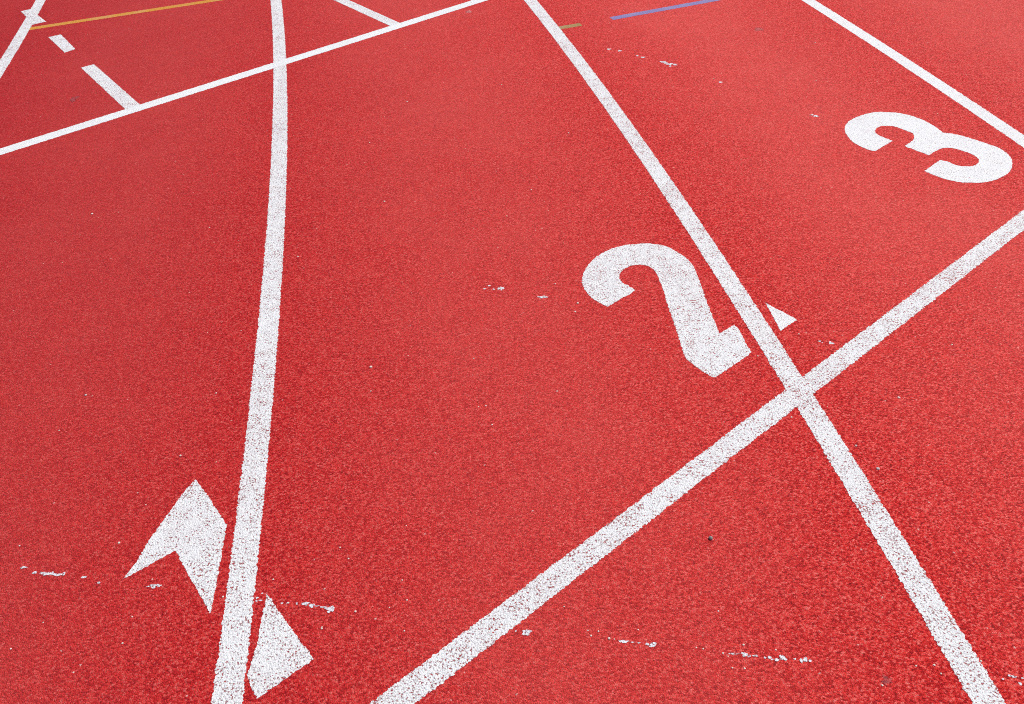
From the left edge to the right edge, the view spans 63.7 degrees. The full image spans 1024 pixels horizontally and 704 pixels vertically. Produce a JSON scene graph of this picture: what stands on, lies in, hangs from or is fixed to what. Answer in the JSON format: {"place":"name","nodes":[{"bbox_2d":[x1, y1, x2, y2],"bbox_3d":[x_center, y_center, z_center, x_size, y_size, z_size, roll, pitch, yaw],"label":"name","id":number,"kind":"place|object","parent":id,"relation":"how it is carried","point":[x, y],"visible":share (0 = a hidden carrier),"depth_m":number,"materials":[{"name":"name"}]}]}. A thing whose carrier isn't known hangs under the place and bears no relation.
{"place":"outdoors","nodes":[
{"label":"outdoors","id":0,"kind":"place"},
{"bbox_2d":[0,0,1023,703],"bbox_3d":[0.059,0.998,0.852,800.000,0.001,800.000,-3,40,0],"label":"track surface","id":1,"kind":"object","parent":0,"point":[444,170],"depth_m":2.04,"materials":[{"name":"red rubber"}]},
{"bbox_2d":[0,0,45,77],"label":"lane line","id":2,"kind":"object","parent":1,"relation":"on","point":[14,46],"visible":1,"depth_m":3.93,"materials":[{"name":"white paint"}]},
{"bbox_2d":[20,8,34,18],"bbox_3d":[-2.467,-1.736,4.228,0.067,0.001,0.170,-29,47,-27],"label":"wedge marker","id":3,"kind":"object","parent":1,"relation":"on","point":[29,13],"visible":1,"depth_m":4.24,"materials":[{"name":"white paint"}]},
{"bbox_2d":[30,14,45,24],"bbox_3d":[-2.405,-1.683,4.161,0.069,0.001,0.176,-25,45,-24],"label":"wedge marker","id":4,"kind":"object","parent":1,"relation":"on","point":[36,19],"visible":1,"depth_m":4.14,"materials":[{"name":"white paint"}]},
{"bbox_2d":[40,572,64,575],"bbox_3d":[-0.884,0.426,1.585,0.052,0.001,0.010,1,41,5],"label":"scuff mark","id":5,"kind":"object","parent":1,"relation":"on","point":[52,573],"visible":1,"depth_m":1.58,"materials":[{"name":"white paint"}]},
{"bbox_2d":[49,34,74,52],"bbox_3d":[-2.110,-1.449,3.867,0.059,0.001,0.280,-28,46,-26],"label":"dash","id":6,"kind":"object","parent":1,"relation":"on","point":[60,41],"visible":1,"depth_m":3.87,"materials":[{"name":"white paint"}]},
{"bbox_2d":[82,64,139,108],"bbox_3d":[-1.673,-1.105,3.433,0.062,0.001,0.638,-29,47,-27],"label":"dash","id":7,"kind":"object","parent":1,"relation":"on","point":[119,95],"visible":1,"depth_m":3.43,"materials":[{"name":"white paint"}]},
{"bbox_2d":[29,0,220,29],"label":"yellow line","id":8,"kind":"object","parent":1,"relation":"on","point":[116,15],"visible":1,"depth_m":4.15,"materials":[{"name":"orange paint"}]},
{"bbox_2d":[146,584,161,587],"bbox_3d":[-0.675,0.441,1.553,0.029,0.001,0.010,-3,40,0],"label":"scuff mark","id":9,"kind":"object","parent":1,"relation":"on","point":[154,585],"visible":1,"depth_m":1.55,"materials":[{"name":"white paint"}]},
{"bbox_2d":[124,479,226,612],"bbox_3d":[-0.650,0.376,1.628,0.190,0.001,0.328,-3,40,0],"label":"arrow marker","id":10,"kind":"object","parent":1,"relation":"on","point":[191,530],"visible":1,"depth_m":1.63,"materials":[{"name":"white paint"}]},
{"bbox_2d":[0,0,486,154],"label":"finish line","id":11,"kind":"object","parent":1,"relation":"on","point":[77,127],"visible":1,"depth_m":3.42,"materials":[{"name":"white paint"}]},
{"bbox_2d":[211,0,287,703],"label":"lane line","id":12,"kind":"object","parent":1,"relation":"on","point":[230,665],"visible":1,"depth_m":1.85,"materials":[{"name":"white paint"}]},
{"bbox_2d":[247,594,312,698],"bbox_3d":[-0.440,0.512,1.454,0.111,0.001,0.180,-30,47,-27],"label":"wedge marker","id":13,"kind":"object","parent":1,"relation":"on","point":[281,652],"visible":1,"depth_m":1.44,"materials":[{"name":"white paint"}]},
{"bbox_2d":[281,602,334,612],"bbox_3d":[-0.374,0.464,1.506,0.104,0.001,0.016,5,41,10],"label":"scuff mark","id":14,"kind":"object","parent":1,"relation":"on","point":[331,608],"visible":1,"depth_m":1.50,"materials":[{"name":"white paint"}]},
{"bbox_2d":[335,0,398,25],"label":"lane line","id":15,"kind":"object","parent":1,"relation":"on","point":[370,13],"visible":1,"depth_m":4.00,"materials":[{"name":"white paint"}]},
{"bbox_2d":[515,630,530,634],"bbox_3d":[0.021,0.492,1.446,0.032,0.001,0.012,-3,40,0],"label":"scuff mark","id":16,"kind":"object","parent":1,"relation":"on","point":[526,633],"visible":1,"depth_m":1.45,"materials":[{"name":"white paint"}]},
{"bbox_2d":[559,23,581,28],"bbox_3d":[0.251,-1.475,3.735,0.133,0.001,0.042,-14,42,-12],"label":"olive line","id":17,"kind":"object","parent":1,"relation":"on","point":[569,26],"visible":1,"depth_m":3.74,"materials":[{"name":"paint"}]},
{"bbox_2d":[619,640,656,646],"bbox_3d":[0.216,0.502,1.420,0.066,0.001,0.010,2,41,7],"label":"scuff mark","id":18,"kind":"object","parent":1,"relation":"on","point":[652,644],"visible":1,"depth_m":1.42,"materials":[{"name":"white paint"}]},
{"bbox_2d":[610,0,718,19],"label":"lilac line","id":19,"kind":"object","parent":1,"relation":"on","point":[659,9],"visible":1,"depth_m":3.85,"materials":[{"name":"paint"}]},
{"bbox_2d":[581,243,750,376],"bbox_3d":[0.426,-0.143,2.163,0.327,0.001,0.557,-29,46,-27],"label":"digit","id":20,"kind":"object","parent":1,"relation":"on","point":[709,349],"visible":1,"depth_m":2.17,"materials":[{"name":"white paint"}]},
{"bbox_2d":[659,61,676,66],"bbox_3d":[0.638,-1.178,3.359,0.040,0.001,0.075,-21,44,-20],"label":"scuff mark","id":21,"kind":"object","parent":1,"relation":"on","point":[667,63],"visible":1,"depth_m":3.36,"materials":[{"name":"white paint"}]},
{"bbox_2d":[369,210,1023,703],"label":"start line","id":22,"kind":"object","parent":1,"relation":"on","point":[451,658],"visible":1,"depth_m":1.66,"materials":[{"name":"white paint"}]},
{"bbox_2d":[524,0,1005,703],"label":"lane line","id":23,"kind":"object","parent":1,"relation":"on","point":[970,672],"visible":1,"depth_m":1.79,"materials":[{"name":"white paint"}]},
{"bbox_2d":[729,652,810,662],"bbox_3d":[0.434,0.515,1.390,0.137,0.001,0.013,2,41,6],"label":"scuff mark","id":24,"kind":"object","parent":1,"relation":"on","point":[782,657],"visible":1,"depth_m":1.39,"materials":[{"name":"white paint"}]},
{"bbox_2d":[766,303,795,330],"bbox_3d":[0.685,-0.091,2.084,0.059,0.001,0.116,-3,40,0],"label":"wedge marker","id":25,"kind":"object","parent":1,"relation":"on","point":[782,319],"visible":1,"depth_m":2.08,"materials":[{"name":"white paint"}]},
{"bbox_2d":[882,674,892,684],"bbox_3d":[0.614,0.539,1.350,0.019,0.001,0.017,23,47,28],"label":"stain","id":26,"kind":"object","parent":1,"relation":"on","point":[886,680],"visible":1,"depth_m":1.35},
{"bbox_2d":[802,0,1023,147],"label":"lane line","id":27,"kind":"object","parent":1,"relation":"on","point":[1007,130],"visible":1,"depth_m":3.15,"materials":[{"name":"white paint"}]},
{"bbox_2d":[845,112,1012,182],"bbox_3d":[1.368,-0.686,2.733,0.327,0.001,0.551,-27,46,-25],"label":"digit","id":28,"kind":"object","parent":1,"relation":"on","point":[994,163],"visible":1,"depth_m":2.74,"materials":[{"name":"white paint"}]}
]}

